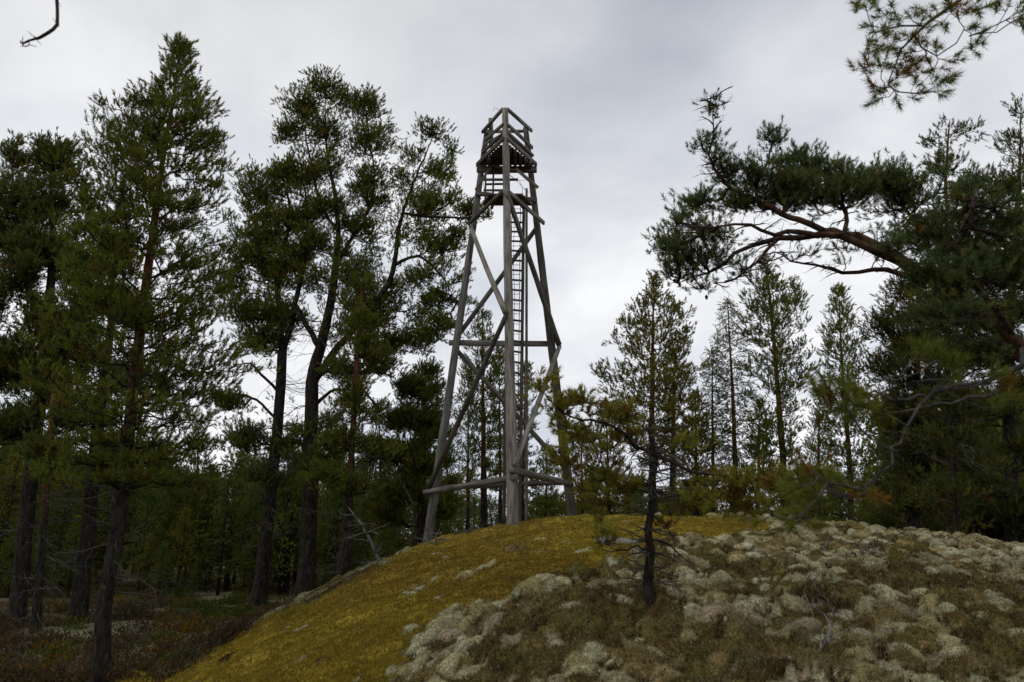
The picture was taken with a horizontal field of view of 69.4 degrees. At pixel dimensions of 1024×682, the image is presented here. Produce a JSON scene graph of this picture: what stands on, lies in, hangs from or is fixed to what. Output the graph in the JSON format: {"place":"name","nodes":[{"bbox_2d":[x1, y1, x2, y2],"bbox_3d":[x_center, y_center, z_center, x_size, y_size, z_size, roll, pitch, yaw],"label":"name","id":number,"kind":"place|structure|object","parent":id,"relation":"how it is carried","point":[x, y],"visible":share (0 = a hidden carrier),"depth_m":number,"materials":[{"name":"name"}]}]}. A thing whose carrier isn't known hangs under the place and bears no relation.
{"place":"outdoors","nodes":[
{"label":"outdoors","id":0,"kind":"place"},
{"bbox_2d":[20,0,59,46],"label":"branch","id":1,"kind":"object","parent":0,"point":[52,29],"visible":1,"depth_m":3.38,"materials":[{"name":"brown plant"}]},
{"bbox_2d":[0,511,1023,681],"bbox_3d":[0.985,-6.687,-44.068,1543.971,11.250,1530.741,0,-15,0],"label":"ground","id":2,"kind":"structure","parent":0,"point":[682,542],"depth_m":7.56,"materials":[{"name":"plant"}]},
{"bbox_2d":[0,385,99,631],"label":"pine tree","id":3,"kind":"object","parent":2,"relation":"on","point":[35,448],"visible":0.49,"depth_m":17.01,"materials":[{"name":"green plant"}]},
{"bbox_2d":[0,127,107,626],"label":"pine tree","id":4,"kind":"object","parent":2,"relation":"on","point":[29,247],"visible":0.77,"depth_m":19.11,"materials":[{"name":"green plant"}]},
{"bbox_2d":[4,231,174,620],"bbox_3d":[-10.864,1.881,19.653,4.112,10.685,2.909,4,-16,-15],"label":"pine tree","id":5,"kind":"object","parent":2,"relation":"on","point":[80,597],"visible":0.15,"depth_m":18.86,"materials":[{"name":"green plant"}]},
{"bbox_2d":[7,31,280,681],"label":"pine tree","id":6,"kind":"object","parent":2,"relation":"on","point":[102,223],"visible":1,"depth_m":10.88,"materials":[{"name":"green plant"}]},
{"bbox_2d":[0,570,326,681],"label":"undergrowth","id":7,"kind":"object","parent":2,"relation":"on","point":[186,651],"visible":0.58,"depth_m":13.48,"materials":[{"name":"green plant"}]},
{"bbox_2d":[162,412,229,589],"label":"pine tree","id":8,"kind":"object","parent":2,"relation":"on","point":[194,460],"visible":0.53,"depth_m":29.09,"materials":[{"name":"green plant"}]},
{"bbox_2d":[0,435,489,597],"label":"wood","id":9,"kind":"object","parent":2,"relation":"on","point":[281,562],"visible":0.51,"depth_m":27.72,"materials":[{"name":"green plant"}]},
{"bbox_2d":[219,445,282,580],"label":"pine tree","id":10,"kind":"object","parent":2,"relation":"on","point":[247,488],"visible":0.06,"depth_m":33.11,"materials":[{"name":"green plant"}]},
{"bbox_2d":[204,143,329,605],"bbox_3d":[-7.827,0.554,24.011,4.258,15.441,4.312,6,-16,-22],"label":"pine tree","id":11,"kind":"object","parent":2,"relation":"on","point":[266,242],"visible":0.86,"depth_m":24.16,"materials":[{"name":"green plant"}]},
{"bbox_2d":[295,270,410,579],"bbox_3d":[-4.493,2.468,21.206,3.205,9.454,2.398,5,-16,-19],"label":"pine tree","id":12,"kind":"object","parent":2,"relation":"on","point":[373,352],"visible":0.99,"depth_m":20.94,"materials":[{"name":"green plant"}]},
{"bbox_2d":[337,507,390,565],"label":"dead sapling","id":13,"kind":"object","parent":2,"relation":"on","point":[375,552],"visible":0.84,"depth_m":16.43,"materials":[{"name":"grey wood"}]},
{"bbox_2d":[244,63,493,596],"bbox_3d":[-4.533,-0.937,24.004,8.032,18.322,5.538,0,-15,0],"label":"pine tree","id":14,"kind":"object","parent":2,"relation":"on","point":[306,107],"visible":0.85,"depth_m":24.10,"materials":[{"name":"green plant"}]},
{"bbox_2d":[353,403,411,557],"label":"pine tree","id":15,"kind":"object","parent":2,"relation":"on","point":[379,473],"visible":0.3,"depth_m":30.09,"materials":[{"name":"green plant"}]},
{"bbox_2d":[357,451,424,546],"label":"dead sapling","id":16,"kind":"object","parent":2,"relation":"on","point":[412,507],"visible":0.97,"depth_m":19.52,"materials":[{"name":"grey wood"}]},
{"bbox_2d":[362,357,471,545],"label":"pine tree","id":17,"kind":"object","parent":2,"relation":"on","point":[423,421],"visible":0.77,"depth_m":23.96,"materials":[{"name":"green plant"}]},
{"bbox_2d":[71,512,769,681],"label":"moss","id":18,"kind":"object","parent":2,"relation":"on","point":[319,646],"visible":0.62,"depth_m":9.00,"materials":[{"name":"plant"}]},
{"bbox_2d":[605,536,629,547],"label":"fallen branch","id":19,"kind":"object","parent":18,"relation":"on","point":[616,543],"visible":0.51,"depth_m":10.15,"materials":[{"name":"grey wood"}]},
{"bbox_2d":[412,528,454,545],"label":"shrub","id":20,"kind":"object","parent":2,"relation":"on","point":[438,539],"visible":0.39,"depth_m":14.96,"materials":[{"name":"green plant"}]},
{"bbox_2d":[449,368,485,530],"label":"pine tree","id":21,"kind":"object","parent":2,"relation":"on","point":[467,450],"visible":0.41,"depth_m":30.76,"materials":[{"name":"green plant"}]},
{"bbox_2d":[454,523,488,535],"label":"shrub","id":22,"kind":"object","parent":2,"relation":"on","point":[470,530],"visible":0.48,"depth_m":15.54,"materials":[{"name":"green plant"}]},
{"bbox_2d":[454,305,504,527],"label":"pine tree","id":23,"kind":"object","parent":2,"relation":"on","point":[497,366],"visible":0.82,"depth_m":28.09,"materials":[{"name":"green plant"}]},
{"bbox_2d":[475,346,519,525],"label":"pine tree","id":24,"kind":"object","parent":2,"relation":"on","point":[499,466],"visible":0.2,"depth_m":29.79,"materials":[{"name":"green plant"}]},
{"bbox_2d":[422,107,576,541],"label":"lookout tower","id":25,"kind":"structure","parent":2,"relation":"on","point":[505,154],"depth_m":19.86,"materials":[{"name":"grey wood"}]},
{"bbox_2d":[1,512,1023,681],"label":"heather","id":26,"kind":"object","parent":2,"relation":"on","point":[758,653],"visible":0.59,"depth_m":6.54,"materials":[{"name":"beige plant"}]},
{"bbox_2d":[499,360,547,522],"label":"pine tree","id":27,"kind":"object","parent":2,"relation":"on","point":[533,427],"visible":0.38,"depth_m":26.80,"materials":[{"name":"green plant"}]},
{"bbox_2d":[35,512,1023,681],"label":"reindeer lichen","id":28,"kind":"object","parent":2,"relation":"on","point":[606,676],"visible":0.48,"depth_m":6.74},
{"bbox_2d":[528,441,565,519],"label":"pine tree","id":29,"kind":"object","parent":2,"relation":"on","point":[546,510],"visible":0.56,"depth_m":32.26,"materials":[{"name":"green plant"}]},
{"bbox_2d":[556,425,601,514],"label":"pine tree","id":30,"kind":"object","parent":2,"relation":"on","point":[580,487],"visible":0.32,"depth_m":30.38,"materials":[{"name":"green plant"}]},
{"bbox_2d":[577,397,637,514],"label":"pine tree","id":31,"kind":"object","parent":2,"relation":"on","point":[607,502],"visible":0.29,"depth_m":24.55,"materials":[{"name":"green plant"}]},
{"bbox_2d":[594,535,638,543],"bbox_3d":[1.488,2.896,10.631,0.847,0.214,0.356,3,-15,-9],"label":"rock slab","id":32,"kind":"object","parent":2,"relation":"on","point":[627,540],"visible":0.29,"depth_m":10.55,"materials":[{"name":"grey stone"}]},
{"bbox_2d":[589,270,713,511],"bbox_3d":[3.981,1.426,20.918,3.493,7.311,3.620,0,-15,0],"label":"pine tree","id":33,"kind":"object","parent":2,"relation":"on","point":[680,338],"visible":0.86,"depth_m":20.78,"materials":[{"name":"green plant"}]},
{"bbox_2d":[643,344,704,515],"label":"pine tree","id":34,"kind":"object","parent":2,"relation":"on","point":[680,399],"visible":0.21,"depth_m":22.01,"materials":[{"name":"green plant"}]},
{"bbox_2d":[519,364,833,605],"bbox_3d":[1.477,1.439,7.223,2.876,2.362,1.688,0,-15,0],"label":"pine tree","id":35,"kind":"object","parent":2,"relation":"on","point":[730,481],"visible":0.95,"depth_m":7.24,"materials":[{"name":"green plant"}]},
{"bbox_2d":[666,386,728,516],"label":"pine tree","id":36,"kind":"object","parent":2,"relation":"on","point":[710,448],"visible":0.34,"depth_m":22.69,"materials":[{"name":"green plant"}]},
{"bbox_2d":[691,343,744,511],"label":"spruce tree","id":37,"kind":"object","parent":2,"relation":"on","point":[711,400],"visible":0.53,"depth_m":24.65,"materials":[{"name":"green plant"}]},
{"bbox_2d":[436,387,1023,538],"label":"bush","id":38,"kind":"object","parent":2,"relation":"on","point":[843,517],"visible":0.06,"depth_m":41.49,"materials":[{"name":"green plant"}]},
{"bbox_2d":[704,296,767,513],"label":"spruce tree","id":39,"kind":"object","parent":2,"relation":"on","point":[734,433],"visible":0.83,"depth_m":24.29,"materials":[{"name":"green plant"}]},
{"bbox_2d":[738,395,786,516],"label":"pine tree","id":40,"kind":"object","parent":2,"relation":"on","point":[765,445],"visible":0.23,"depth_m":25.83,"materials":[{"name":"green plant"}]},
{"bbox_2d":[731,251,825,516],"bbox_3d":[8.485,1.529,23.435,2.743,9.291,2.529,10,-18,-34],"label":"pine tree","id":41,"kind":"object","parent":2,"relation":"on","point":[778,424],"visible":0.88,"depth_m":23.44,"materials":[{"name":"green plant"}]},
{"bbox_2d":[795,387,843,521],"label":"pine tree","id":42,"kind":"object","parent":2,"relation":"on","point":[814,447],"visible":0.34,"depth_m":26.80,"materials":[{"name":"green plant"}]},
{"bbox_2d":[797,562,858,616],"bbox_3d":[3.009,2.400,7.195,0.517,0.517,1.127,0,-15,0],"label":"fallen branch","id":43,"kind":"object","parent":2,"relation":"on","point":[828,604],"visible":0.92,"depth_m":6.99,"materials":[{"name":"grey wood"}]},
{"bbox_2d":[640,84,1023,381],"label":"pine tree","id":44,"kind":"object","parent":2,"relation":"on","point":[796,183],"visible":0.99,"depth_m":8.10,"materials":[{"name":"green plant"}]},
{"bbox_2d":[803,589,863,651],"bbox_3d":[2.646,2.254,6.086,0.447,0.435,1.236,-6,-16,21],"label":"fallen branch","id":45,"kind":"object","parent":2,"relation":"on","point":[827,639],"visible":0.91,"depth_m":5.81,"materials":[{"name":"grey wood"}]},
{"bbox_2d":[807,532,874,549],"bbox_3d":[4.353,2.693,9.995,1.497,0.315,0.722,13,-20,-40],"label":"fallen branch","id":46,"kind":"object","parent":2,"relation":"on","point":[835,542],"visible":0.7,"depth_m":9.92,"materials":[{"name":"grey wood"}]},
{"bbox_2d":[815,281,877,520],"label":"pine tree","id":47,"kind":"object","parent":2,"relation":"on","point":[840,326],"visible":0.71,"depth_m":23.37,"materials":[{"name":"green plant"}]},
{"bbox_2d":[854,468,905,528],"bbox_3d":[9.973,4.450,19.539,2.292,2.295,1.760,0,-15,0],"label":"bush","id":48,"kind":"object","parent":2,"relation":"on","point":[880,520],"visible":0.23,"depth_m":19.21,"materials":[{"name":"green plant"}]},
{"bbox_2d":[842,516,917,556],"bbox_3d":[5.238,2.683,10.225,0.500,0.603,3.910,-11,-18,35],"label":"fallen branch","id":49,"kind":"object","parent":2,"relation":"on","point":[865,549],"visible":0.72,"depth_m":10.09,"materials":[{"name":"wood"}]},
{"bbox_2d":[748,0,1023,542],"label":"pine tree","id":50,"kind":"object","parent":2,"relation":"on","point":[854,395],"visible":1,"depth_m":3.10,"materials":[{"name":"green plant"}]},
{"bbox_2d":[849,268,999,528],"bbox_3d":[8.807,1.344,16.083,3.153,6.251,2.908,-8,-17,29],"label":"pine tree","id":51,"kind":"object","parent":2,"relation":"on","point":[905,459],"visible":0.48,"depth_m":15.99,"materials":[{"name":"green plant"}]},
{"bbox_2d":[895,465,965,531],"bbox_3d":[10.688,4.269,18.778,2.130,2.488,2.091,-7,-17,25],"label":"bush","id":52,"kind":"object","parent":2,"relation":"on","point":[929,522],"visible":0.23,"depth_m":18.43,"materials":[{"name":"green plant"}]},
{"bbox_2d":[885,112,1023,533],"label":"pine tree","id":53,"kind":"object","parent":2,"relation":"on","point":[934,489],"visible":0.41,"depth_m":14.51,"materials":[{"name":"green plant"}]},
{"bbox_2d":[938,523,989,546],"bbox_3d":[6.694,2.903,11.064,0.360,0.380,0.826,14,-20,-41],"label":"fallen branch","id":54,"kind":"object","parent":2,"relation":"on","point":[959,536],"visible":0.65,"depth_m":11.08,"materials":[{"name":"grey wood"}]},
{"bbox_2d":[936,92,1023,542],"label":"pine tree","id":55,"kind":"object","parent":2,"relation":"on","point":[1011,436],"visible":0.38,"depth_m":17.35,"materials":[{"name":"green plant"}]},
{"bbox_2d":[944,470,1021,542],"bbox_3d":[11.541,4.152,17.827,2.205,2.464,1.966,12,-19,-37],"label":"bush","id":56,"kind":"object","parent":2,"relation":"on","point":[990,531],"visible":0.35,"depth_m":17.55,"materials":[{"name":"green plant"}]},
{"bbox_2d":[986,480,1023,542],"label":"bush","id":57,"kind":"object","parent":2,"relation":"on","point":[1020,528],"visible":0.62,"depth_m":16.84,"materials":[{"name":"green plant"}]},
{"bbox_2d":[0,0,1023,531],"label":"sky","id":58,"kind":"structure","parent":0,"point":[604,88],"materials":[{"name":"grey"}]}
]}

